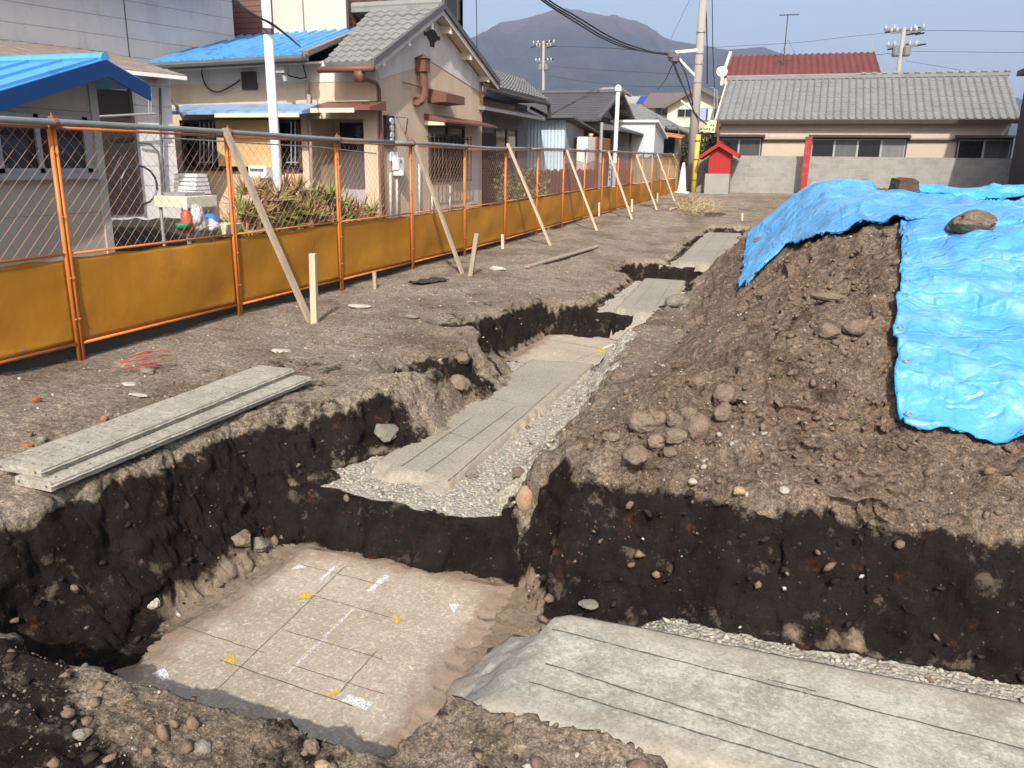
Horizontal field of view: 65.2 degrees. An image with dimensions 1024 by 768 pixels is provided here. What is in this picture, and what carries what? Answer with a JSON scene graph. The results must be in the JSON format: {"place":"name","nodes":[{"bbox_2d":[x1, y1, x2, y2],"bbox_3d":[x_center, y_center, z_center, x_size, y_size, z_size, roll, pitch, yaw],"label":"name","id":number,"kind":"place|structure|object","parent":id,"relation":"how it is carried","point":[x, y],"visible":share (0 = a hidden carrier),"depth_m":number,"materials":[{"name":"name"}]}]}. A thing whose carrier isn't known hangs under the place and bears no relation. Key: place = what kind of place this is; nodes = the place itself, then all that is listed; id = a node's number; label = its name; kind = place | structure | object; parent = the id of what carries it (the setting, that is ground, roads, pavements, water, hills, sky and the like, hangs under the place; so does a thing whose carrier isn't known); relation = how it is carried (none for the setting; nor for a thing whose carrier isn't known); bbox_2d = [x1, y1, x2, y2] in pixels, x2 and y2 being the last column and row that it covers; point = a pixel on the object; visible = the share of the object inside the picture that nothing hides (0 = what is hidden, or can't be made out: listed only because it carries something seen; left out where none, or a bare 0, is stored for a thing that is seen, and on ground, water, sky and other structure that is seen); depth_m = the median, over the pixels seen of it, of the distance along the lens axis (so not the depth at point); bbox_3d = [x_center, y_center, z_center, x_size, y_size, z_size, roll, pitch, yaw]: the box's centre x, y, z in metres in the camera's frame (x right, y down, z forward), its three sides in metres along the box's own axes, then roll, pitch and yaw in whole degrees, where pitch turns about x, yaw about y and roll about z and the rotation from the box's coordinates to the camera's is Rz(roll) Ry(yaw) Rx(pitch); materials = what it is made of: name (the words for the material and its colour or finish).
{"place":"outdoors","nodes":[
{"label":"outdoors","id":0,"kind":"place"},
{"bbox_2d":[112,217,245,251],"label":"earth bank","id":1,"kind":"structure","parent":0,"point":[121,229],"depth_m":10.40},
{"bbox_2d":[104,153,157,204],"bbox_3d":[-6.203,-3.158,12.336,0.035,0.824,1.584,12,19,34],"label":"bicycle","id":2,"kind":"object","parent":1,"relation":"on","point":[135,178],"visible":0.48,"depth_m":12.58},
{"bbox_2d":[0,227,557,373],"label":"yard","id":3,"kind":"structure","parent":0,"point":[57,356],"depth_m":7.55,"materials":[{"name":"soil"}]},
{"bbox_2d":[0,52,151,266],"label":"shed","id":4,"kind":"structure","parent":3,"relation":"on","point":[63,86],"depth_m":7.37,"materials":[{"name":"metal"}]},
{"bbox_2d":[0,111,101,180],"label":"window","id":5,"kind":"structure","parent":4,"relation":"in","point":[24,143],"depth_m":7.23,"materials":[{"name":"metal"}]},
{"bbox_2d":[0,0,234,219],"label":"white house","id":6,"kind":"structure","parent":3,"relation":"on","point":[134,37],"depth_m":14.03,"materials":[{"name":"paint"}]},
{"bbox_2d":[97,89,144,214],"bbox_3d":[-6.675,-3.826,13.152,0.050,2.044,1.085,12,19,34],"label":"door","id":7,"kind":"structure","parent":6,"relation":"in","point":[110,102],"depth_m":13.34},
{"bbox_2d":[153,192,216,245],"bbox_3d":[-3.571,-1.552,8.857,0.450,1.113,0.476,6,16,19],"label":"work table","id":8,"kind":"object","parent":3,"relation":"on","point":[180,199],"visible":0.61,"depth_m":8.58,"materials":[{"name":"beige plastic"}]},
{"bbox_2d":[174,173,210,193],"bbox_3d":[-3.591,-2.246,8.966,0.300,0.215,0.247,6,16,19],"label":"tray stack","id":9,"kind":"object","parent":8,"relation":"on","point":[196,187],"visible":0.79,"depth_m":8.89,"materials":[{"name":"white paint"}]},
{"bbox_2d":[189,204,206,234],"bbox_3d":[-3.394,-1.772,8.612,0.188,0.329,0.265,6,16,19],"label":"plastic bag","id":10,"kind":"object","parent":8,"relation":"on","point":[201,215],"visible":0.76,"depth_m":8.55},
{"bbox_2d":[217,168,301,237],"bbox_3d":[-3.027,-1.825,9.612,1.106,1.562,1.434,6,16,19],"label":"aloe plant","id":11,"kind":"object","parent":3,"relation":"on","point":[248,207],"visible":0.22,"depth_m":9.39,"materials":[{"name":"plant"}]},
{"bbox_2d":[261,0,282,225],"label":"pole","id":12,"kind":"object","parent":3,"relation":"on","point":[267,31],"visible":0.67,"depth_m":9.54,"materials":[{"name":"metal"}]},
{"bbox_2d":[262,166,332,229],"bbox_3d":[-2.765,-1.996,10.193,1.104,1.589,1.368,6,16,19],"label":"aloe plant","id":13,"kind":"object","parent":3,"relation":"on","point":[305,203],"visible":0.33,"depth_m":10.10,"materials":[{"name":"plant"}]},
{"bbox_2d":[147,0,500,222],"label":"gable house","id":14,"kind":"structure","parent":3,"relation":"on","point":[408,70],"depth_m":15.48,"materials":[{"name":"beige paint"}]},
{"bbox_2d":[179,120,302,172],"bbox_3d":[-5.297,-4.633,15.559,2.801,0.957,0.270,6,16,19],"label":"window","id":15,"kind":"structure","parent":14,"relation":"in","point":[285,126],"depth_m":15.41,"materials":[{"name":"beige glass"}]},
{"bbox_2d":[342,152,365,222],"bbox_3d":[-2.968,-3.838,15.985,0.881,1.527,0.050,6,16,19],"label":"door","id":16,"kind":"structure","parent":14,"relation":"in","point":[359,182],"depth_m":15.93,"materials":[{"name":"metal"}]},
{"bbox_2d":[427,124,471,182],"bbox_3d":[-1.341,-5.021,17.428,0.182,1.202,2.052,6,16,19],"label":"window","id":17,"kind":"structure","parent":14,"relation":"in","point":[452,134],"depth_m":17.31,"materials":[{"name":"black glass"}]},
{"bbox_2d":[296,174,357,228],"bbox_3d":[-2.612,-2.087,10.745,1.034,1.474,1.394,6,16,19],"label":"aloe plant","id":18,"kind":"object","parent":3,"relation":"on","point":[330,203],"visible":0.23,"depth_m":10.62,"materials":[{"name":"plant"}]},
{"bbox_2d":[330,189,375,221],"bbox_3d":[-2.395,-2.174,11.423,1.011,1.288,1.280,6,16,19],"label":"aloe plant","id":19,"kind":"object","parent":3,"relation":"on","point":[353,208],"visible":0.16,"depth_m":11.15,"materials":[{"name":"plant"}]},
{"bbox_2d":[490,164,546,204],"bbox_3d":[0.151,-4.386,18.826,1.135,1.767,2.938,6,16,19],"label":"bush","id":20,"kind":"object","parent":3,"relation":"on","point":[518,183],"visible":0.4,"depth_m":18.44,"materials":[{"name":"green plant"}]},
{"bbox_2d":[0,189,1023,767],"bbox_3d":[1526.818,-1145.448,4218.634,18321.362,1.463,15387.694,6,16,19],"label":"ground","id":21,"kind":"structure","parent":0,"point":[148,551],"depth_m":4.71,"materials":[{"name":"soil"}]},
{"bbox_2d":[0,123,81,364],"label":"fence panel","id":22,"kind":"object","parent":21,"relation":"on","point":[37,309],"visible":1,"depth_m":6.05,"materials":[{"name":"orange paint"}]},
{"bbox_2d":[51,126,240,359],"bbox_3d":[-3.137,-1.293,7.157,0.044,1.851,1.996,6,16,19],"label":"fence panel","id":23,"kind":"object","parent":21,"relation":"on","point":[116,291],"visible":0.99,"depth_m":7.06,"materials":[{"name":"orange paint"}]},
{"bbox_2d":[15,375,311,491],"bbox_3d":[-1.951,0.222,4.882,0.252,0.050,2.172,7,16,20],"label":"concrete plank","id":24,"kind":"object","parent":21,"relation":"on","point":[95,464],"visible":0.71,"depth_m":4.54,"materials":[{"name":"concrete"}]},
{"bbox_2d":[0,365,293,477],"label":"concrete plank","id":25,"kind":"object","parent":24,"relation":"on","point":[48,458],"visible":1,"depth_m":4.59,"materials":[{"name":"concrete"}]},
{"bbox_2d":[193,738,211,755],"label":"stone","id":26,"kind":"object","parent":21,"relation":"on","point":[202,746],"visible":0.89,"depth_m":2.35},
{"bbox_2d":[231,529,250,546],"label":"stone","id":27,"kind":"object","parent":21,"relation":"on","point":[241,538],"visible":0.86,"depth_m":4.77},
{"bbox_2d":[222,128,310,322],"bbox_3d":[-2.395,-1.500,7.943,0.826,1.988,0.079,2,16,4],"label":"brace","id":28,"kind":"object","parent":21,"relation":"on","point":[265,221],"visible":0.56,"depth_m":7.91,"materials":[{"name":"brown wood"}]},
{"bbox_2d":[228,136,341,314],"bbox_3d":[-2.474,-1.788,8.977,0.056,1.851,1.996,6,16,19],"label":"fence panel","id":29,"kind":"object","parent":21,"relation":"on","point":[261,273],"visible":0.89,"depth_m":8.92,"materials":[{"name":"orange paint"}]},
{"bbox_2d":[0,113,394,143],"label":"top pipe","id":30,"kind":"object","parent":29,"relation":"attached to","point":[51,120],"visible":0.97,"depth_m":6.94,"materials":[{"name":"metal"}]},
{"bbox_2d":[113,546,514,758],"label":"pit floor slab","id":31,"kind":"structure","parent":21,"relation":"on","point":[357,651],"depth_m":3.96,"materials":[{"name":"concrete"}]},
{"bbox_2d":[309,253,318,323],"bbox_3d":[-1.981,-0.877,8.003,0.085,0.851,0.067,3,16,8],"label":"stake","id":32,"kind":"object","parent":21,"relation":"on","point":[313,280],"visible":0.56,"depth_m":7.96,"materials":[{"name":"brown wood"}]},
{"bbox_2d":[232,0,462,60],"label":"two storey house","id":33,"kind":"structure","parent":21,"relation":"on","point":[291,16],"depth_m":16.85,"materials":[{"name":"white"}]},
{"bbox_2d":[336,142,413,289],"bbox_3d":[-1.806,-2.284,10.796,0.057,1.851,1.996,6,16,19],"label":"fence panel","id":34,"kind":"object","parent":21,"relation":"on","point":[367,246],"visible":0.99,"depth_m":10.78,"materials":[{"name":"orange paint"}]},
{"bbox_2d":[374,424,398,441],"bbox_3d":[-0.898,0.349,5.730,0.158,0.143,0.210,6,16,19],"label":"stone","id":35,"kind":"object","parent":21,"relation":"on","point":[385,432],"visible":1,"depth_m":5.66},
{"bbox_2d":[411,145,465,268],"bbox_3d":[-1.131,-2.778,12.613,0.044,1.851,1.996,6,16,19],"label":"fence panel","id":36,"kind":"object","parent":21,"relation":"on","point":[430,239],"visible":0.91,"depth_m":12.57,"materials":[{"name":"orange paint"}]},
{"bbox_2d":[395,138,531,149],"bbox_3d":[-0.615,-4.059,13.615,0.076,0.119,6.001,6,16,19],"label":"top pipe","id":37,"kind":"object","parent":36,"relation":"attached to","point":[411,142],"visible":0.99,"depth_m":12.79,"materials":[{"name":"metal"}]},
{"bbox_2d":[414,144,463,273],"bbox_3d":[-1.037,-2.473,11.560,0.850,1.894,0.076,9,17,26],"label":"brace","id":38,"kind":"object","parent":21,"relation":"on","point":[438,208],"visible":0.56,"depth_m":11.54,"materials":[{"name":"brown wood"}]},
{"bbox_2d":[450,374,471,390],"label":"stone","id":39,"kind":"object","parent":21,"relation":"on","point":[461,382],"visible":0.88,"depth_m":6.72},
{"bbox_2d":[370,360,593,494],"bbox_3d":[-0.108,0.278,6.737,0.779,0.206,3.692,6,16,19],"label":"concrete strip","id":40,"kind":"object","parent":21,"relation":"on","point":[477,434],"visible":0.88,"depth_m":6.12,"materials":[{"name":"concrete"}]},
{"bbox_2d":[465,148,506,255],"bbox_3d":[-0.467,-3.277,14.432,0.054,1.858,1.996,6,16,19],"label":"fence panel","id":41,"kind":"object","parent":21,"relation":"on","point":[487,224],"visible":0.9,"depth_m":14.50,"materials":[{"name":"orange paint"}]},
{"bbox_2d":[482,154,509,193],"bbox_3d":[-0.394,-5.297,20.343,0.632,1.095,1.217,6,16,19],"label":"bush","id":42,"kind":"object","parent":21,"relation":"on","point":[494,170],"visible":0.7,"depth_m":20.23,"materials":[{"name":"green plant"}]},
{"bbox_2d":[0,222,997,767],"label":"pebbles","id":43,"kind":"object","parent":21,"relation":"on","point":[378,372],"visible":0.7,"depth_m":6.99,"materials":[{"name":"grey stone"}]},
{"bbox_2d":[0,197,1023,767],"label":"soil clods","id":44,"kind":"object","parent":21,"relation":"on","point":[162,731],"visible":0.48,"depth_m":4.06,"materials":[{"name":"soil"}]},
{"bbox_2d":[1,320,1023,767],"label":"soil clods","id":45,"kind":"object","parent":21,"relation":"on","point":[67,728],"visible":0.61,"depth_m":3.70,"materials":[{"name":"soil"}]},
{"bbox_2d":[479,70,550,205],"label":"dark house","id":46,"kind":"structure","parent":21,"relation":"on","point":[507,114],"depth_m":21.96,"materials":[{"name":"grey tile"}]},
{"bbox_2d":[494,126,517,159],"bbox_3d":[-0.163,-6.714,22.334,0.050,0.874,1.795,6,16,19],"label":"window","id":47,"kind":"structure","parent":46,"relation":"in","point":[504,135],"depth_m":22.25,"materials":[{"name":"clear glass"}]},
{"bbox_2d":[505,150,538,243],"bbox_3d":[0.206,-3.799,16.242,0.044,1.864,1.996,6,16,19],"label":"fence panel","id":48,"kind":"object","parent":21,"relation":"on","point":[521,216],"visible":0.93,"depth_m":16.24,"materials":[{"name":"orange paint"}]},
{"bbox_2d":[515,485,532,512],"bbox_3d":[0.074,0.666,4.622,0.105,0.166,0.109,6,16,19],"label":"stone","id":49,"kind":"object","parent":21,"relation":"on","point":[524,499],"visible":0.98,"depth_m":4.58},
{"bbox_2d":[506,143,550,245],"bbox_3d":[0.351,-3.557,15.289,0.952,2.004,0.079,0,16,-4],"label":"brace","id":50,"kind":"object","parent":21,"relation":"on","point":[528,193],"visible":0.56,"depth_m":15.24,"materials":[{"name":"brown wood"}]},
{"bbox_2d":[530,40,555,89],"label":"utility pole","id":51,"kind":"object","parent":21,"relation":"on","point":[543,67],"visible":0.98,"depth_m":90.54,"materials":[{"name":"concrete"}]},
{"bbox_2d":[537,150,564,230],"bbox_3d":[0.875,-4.319,18.054,0.044,1.864,1.996,6,16,19],"label":"fence panel","id":52,"kind":"object","parent":21,"relation":"on","point":[550,209],"visible":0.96,"depth_m":18.13,"materials":[{"name":"orange paint"}]},
{"bbox_2d":[526,116,598,175],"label":"blue shed","id":53,"kind":"structure","parent":21,"relation":"on","point":[559,131],"depth_m":25.86,"materials":[{"name":"metal"}]},
{"bbox_2d":[508,335,617,365],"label":"pit floor slab","id":54,"kind":"structure","parent":21,"relation":"on","point":[572,348],"depth_m":9.45,"materials":[{"name":"concrete"}]},
{"bbox_2d":[562,151,585,227],"bbox_3d":[1.538,-4.830,19.870,0.056,1.858,1.996,6,16,19],"label":"fence panel","id":55,"kind":"object","parent":21,"relation":"on","point":[573,205],"visible":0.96,"depth_m":19.87,"materials":[{"name":"orange paint"}]},
{"bbox_2d":[526,169,630,197],"bbox_3d":[2.466,-5.924,24.731,0.080,1.428,12.561,6,16,19],"label":"board fence","id":56,"kind":"object","parent":21,"relation":"on","point":[558,187],"visible":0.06,"depth_m":20.66,"materials":[{"name":"brown wood"}]},
{"bbox_2d":[518,89,643,161],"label":"dark roof house","id":57,"kind":"structure","parent":21,"relation":"on","point":[593,108],"depth_m":30.98,"materials":[{"name":"tile"}]},
{"bbox_2d":[577,137,594,169],"bbox_3d":[2.423,-6.953,26.268,0.350,2.189,1.143,6,16,19],"label":"white board","id":58,"kind":"object","parent":21,"relation":"on","point":[585,142],"visible":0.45,"depth_m":25.61,"materials":[{"name":"paint"}]},
{"bbox_2d":[583,151,603,218],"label":"fence panel","id":59,"kind":"object","parent":21,"relation":"on","point":[593,171],"visible":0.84,"depth_m":21.72,"materials":[{"name":"orange paint"}]},
{"bbox_2d":[601,152,618,214],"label":"fence panel","id":60,"kind":"object","parent":21,"relation":"on","point":[609,198],"visible":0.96,"depth_m":23.61,"materials":[{"name":"orange paint"}]},
{"bbox_2d":[612,85,620,186],"bbox_3d":[3.313,-7.491,25.667,0.210,3.973,0.205,6,16,19],"label":"vent pipe","id":61,"kind":"object","parent":21,"relation":"on","point":[617,104],"visible":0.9,"depth_m":25.37,"materials":[{"name":"metal"}]},
{"bbox_2d":[616,153,631,209],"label":"fence panel","id":62,"kind":"object","parent":21,"relation":"on","point":[624,173],"visible":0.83,"depth_m":25.39,"materials":[{"name":"orange paint"}]},
{"bbox_2d":[630,153,643,205],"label":"fence panel","id":63,"kind":"object","parent":21,"relation":"on","point":[636,189],"visible":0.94,"depth_m":27.17,"materials":[{"name":"orange paint"}]},
{"bbox_2d":[610,120,667,183],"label":"white shed","id":64,"kind":"structure","parent":21,"relation":"on","point":[652,138],"depth_m":33.17,"materials":[{"name":"paint"}]},
{"bbox_2d":[609,278,685,339],"bbox_3d":[1.995,-1.082,11.328,0.806,0.360,3.683,5,16,15],"label":"concrete strip","id":65,"kind":"object","parent":21,"relation":"on","point":[643,300],"visible":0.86,"depth_m":10.99,"materials":[{"name":"concrete"}]},
{"bbox_2d":[641,154,653,202],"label":"fence panel","id":66,"kind":"object","parent":21,"relation":"on","point":[647,171],"visible":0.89,"depth_m":29.00,"materials":[{"name":"orange paint"}]},
{"bbox_2d":[651,154,662,199],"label":"fence panel","id":67,"kind":"object","parent":21,"relation":"on","point":[656,186],"visible":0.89,"depth_m":30.79,"materials":[{"name":"orange paint"}]},
{"bbox_2d":[628,103,688,153],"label":"grey roof house","id":68,"kind":"structure","parent":21,"relation":"on","point":[640,112],"depth_m":41.83,"materials":[{"name":"tile"}]},
{"bbox_2d":[660,155,669,195],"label":"fence panel","id":69,"kind":"object","parent":21,"relation":"on","point":[666,166],"visible":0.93,"depth_m":32.66,"materials":[{"name":"orange paint"}]},
{"bbox_2d":[663,137,681,188],"bbox_3d":[7.720,-10.618,39.192,0.842,2.897,1.060,6,16,19],"label":"cream hut","id":70,"kind":"object","parent":21,"relation":"on","point":[672,145],"visible":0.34,"depth_m":38.52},
{"bbox_2d":[322,258,1023,701],"bbox_3d":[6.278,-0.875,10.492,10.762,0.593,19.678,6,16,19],"label":"gravel bed","id":71,"kind":"object","parent":21,"relation":"on","point":[506,486],"visible":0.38,"depth_m":5.07,"materials":[{"name":"gravel"}]},
{"bbox_2d":[664,294,689,307],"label":"stone","id":72,"kind":"object","parent":21,"relation":"on","point":[675,301],"visible":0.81,"depth_m":9.90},
{"bbox_2d":[642,87,720,148],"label":"cream house","id":73,"kind":"structure","parent":21,"relation":"on","point":[671,107],"depth_m":53.19,"materials":[{"name":"white paint"}]},
{"bbox_2d":[657,0,714,190],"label":"utility pole","id":74,"kind":"object","parent":21,"relation":"on","point":[673,57],"visible":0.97,"depth_m":35.70,"materials":[{"name":"concrete"}]},
{"bbox_2d":[663,194,724,215],"bbox_3d":[6.314,-6.377,27.814,2.584,0.304,19.033,4,16,12],"label":"straw","id":75,"kind":"object","parent":21,"relation":"on","point":[690,205],"visible":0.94,"depth_m":25.72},
{"bbox_2d":[691,134,700,192],"bbox_3d":[8.055,-9.513,35.114,0.269,2.760,0.236,6,16,19],"label":"guard pole","id":76,"kind":"object","parent":21,"relation":"on","point":[695,161],"visible":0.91,"depth_m":34.99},
{"bbox_2d":[682,126,720,165],"bbox_3d":[9.929,-11.277,40.323,3.015,3.437,2.066,6,16,19],"label":"shrub","id":77,"kind":"object","parent":21,"relation":"on","point":[710,142],"visible":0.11,"depth_m":40.00,"materials":[{"name":"green plant"}]},
{"bbox_2d":[677,232,741,271],"bbox_3d":[4.453,-2.970,17.591,1.045,0.178,7.604,5,16,16],"label":"concrete strip","id":78,"kind":"object","parent":21,"relation":"on","point":[704,252],"visible":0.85,"depth_m":16.57,"materials":[{"name":"concrete"}]},
{"bbox_2d":[411,615,1023,767],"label":"concrete strip","id":79,"kind":"object","parent":21,"relation":"on","point":[675,701],"visible":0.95,"depth_m":3.06,"materials":[{"name":"concrete"}]},
{"bbox_2d":[699,141,740,193],"bbox_3d":[8.971,-9.321,34.665,1.682,2.304,1.340,6,16,19],"label":"shrine","id":80,"kind":"object","parent":21,"relation":"on","point":[720,154],"visible":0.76,"depth_m":34.29,"materials":[{"name":"wood"}]},
{"bbox_2d":[564,188,1023,641],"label":"soil heap","id":81,"kind":"object","parent":21,"relation":"on","point":[937,550],"visible":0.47,"depth_m":3.95,"materials":[{"name":"soil"}]},
{"bbox_2d":[622,445,648,465],"bbox_3d":[0.615,0.354,3.978,0.131,0.098,0.133,6,16,19],"label":"boulder","id":82,"kind":"object","parent":81,"relation":"on","point":[635,455],"visible":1,"depth_m":3.94,"materials":[{"name":"stone"}]},
{"bbox_2d":[628,411,656,433],"bbox_3d":[0.704,0.206,4.270,0.168,0.124,0.129,6,16,19],"label":"boulder","id":83,"kind":"object","parent":81,"relation":"on","point":[639,422],"visible":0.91,"depth_m":4.23,"materials":[{"name":"stone"}]},
{"bbox_2d":[664,428,687,444],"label":"boulder","id":84,"kind":"object","parent":81,"relation":"on","point":[672,436],"visible":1,"depth_m":4.02,"materials":[{"name":"stone"}]},
{"bbox_2d":[682,413,709,439],"bbox_3d":[0.959,0.233,4.164,0.144,0.165,0.113,6,16,19],"label":"boulder","id":85,"kind":"object","parent":81,"relation":"on","point":[698,423],"visible":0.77,"depth_m":4.12,"materials":[{"name":"stone"}]},
{"bbox_2d":[713,402,731,421],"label":"boulder","id":86,"kind":"object","parent":81,"relation":"on","point":[722,411],"visible":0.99,"depth_m":4.19,"materials":[{"name":"stone"}]},
{"bbox_2d":[713,383,734,404],"bbox_3d":[1.149,0.059,4.336,0.117,0.122,0.117,6,16,19],"label":"boulder","id":87,"kind":"object","parent":81,"relation":"on","point":[723,392],"visible":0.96,"depth_m":4.30,"materials":[{"name":"stone"}]},
{"bbox_2d":[814,322,840,339],"bbox_3d":[1.869,-0.313,4.733,0.146,0.108,0.130,6,16,19],"label":"stone","id":88,"kind":"object","parent":81,"relation":"on","point":[827,330],"visible":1,"depth_m":4.70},
{"bbox_2d":[810,292,844,301],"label":"stone","id":89,"kind":"object","parent":81,"relation":"on","point":[825,296],"visible":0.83,"depth_m":5.33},
{"bbox_2d":[842,319,866,335],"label":"stone","id":90,"kind":"object","parent":81,"relation":"on","point":[855,327],"visible":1,"depth_m":4.68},
{"bbox_2d":[736,178,1023,291],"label":"blue tarp","id":91,"kind":"object","parent":81,"relation":"on","point":[839,206],"visible":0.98,"depth_m":8.64,"materials":[{"name":"plastic"}]},
{"bbox_2d":[888,177,919,192],"bbox_3d":[4.856,-2.389,9.915,0.286,0.326,0.283,3,19,-1],"label":"earth block","id":92,"kind":"object","parent":81,"relation":"on","point":[908,184],"depth_m":9.78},
{"bbox_2d":[893,215,1023,443],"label":"blue tarp","id":93,"kind":"object","parent":81,"relation":"on","point":[958,328],"visible":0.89,"depth_m":4.57,"materials":[{"name":"plastic"}]},
{"bbox_2d":[944,209,997,233],"bbox_3d":[3.406,-1.155,5.892,0.392,0.264,0.356,1,16,-1],"label":"boulder","id":94,"kind":"object","parent":93,"relation":"on","point":[969,221],"visible":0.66,"depth_m":5.77,"materials":[{"name":"stone"}]},
{"bbox_2d":[919,183,1023,200],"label":"blue tarp","id":95,"kind":"object","parent":81,"relation":"on","point":[999,191],"visible":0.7,"depth_m":9.67,"materials":[{"name":"plastic"}]},
{"bbox_2d":[720,51,880,84],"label":"red roof house","id":96,"kind":"structure","parent":21,"relation":"on","point":[829,63],"depth_m":45.58,"materials":[{"name":"tile"}]},
{"bbox_2d":[800,137,812,189],"bbox_3d":[12.371,-9.127,33.688,0.420,2.460,0.420,6,16,19],"label":"red post","id":97,"kind":"object","parent":21,"relation":"on","point":[806,160],"visible":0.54,"depth_m":33.52,"materials":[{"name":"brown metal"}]},
{"bbox_2d":[696,155,1011,193],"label":"block wall","id":98,"kind":"structure","parent":21,"relation":"on","point":[769,174],"depth_m":33.73,"materials":[{"name":"concrete"}]},
{"bbox_2d":[714,69,1019,158],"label":"long house","id":99,"kind":"structure","parent":21,"relation":"on","point":[955,114],"depth_m":35.05,"materials":[{"name":"grey"}]},
{"bbox_2d":[714,134,765,155],"bbox_3d":[10.244,-10.747,36.184,2.226,1.055,0.419,6,16,19],"label":"window","id":100,"kind":"structure","parent":99,"relation":"in","point":[744,144],"depth_m":36.20,"materials":[{"name":"glass"}]},
{"bbox_2d":[809,135,911,156],"bbox_3d":[14.950,-10.235,34.593,4.082,1.055,0.419,6,16,19],"label":"window","id":101,"kind":"structure","parent":99,"relation":"in","point":[822,145],"depth_m":34.67,"materials":[{"name":"glass"}]},
{"bbox_2d":[954,135,1015,158],"bbox_3d":[19.518,-9.739,33.049,2.250,1.055,0.419,6,16,19],"label":"window","id":102,"kind":"structure","parent":99,"relation":"in","point":[967,146],"depth_m":33.14,"materials":[{"name":"glass"}]},
{"bbox_2d":[884,24,925,71],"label":"utility pole","id":103,"kind":"object","parent":21,"relation":"on","point":[901,51],"visible":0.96,"depth_m":56.57,"materials":[{"name":"concrete"}]},
{"bbox_2d":[1008,68,1023,184],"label":"tall house","id":104,"kind":"structure","parent":21,"relation":"on","point":[1016,175],"depth_m":29.32,"materials":[{"name":"tile"}]},
{"bbox_2d":[463,0,1023,98],"label":"sky","id":105,"kind":"structure","parent":0,"point":[736,23],"materials":[{"name":"blue"}]},
{"bbox_2d":[470,8,1021,158],"bbox_3d":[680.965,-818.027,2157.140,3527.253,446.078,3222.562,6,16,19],"label":"mountain","id":106,"kind":"structure","parent":0,"point":[503,47],"depth_m":1945.16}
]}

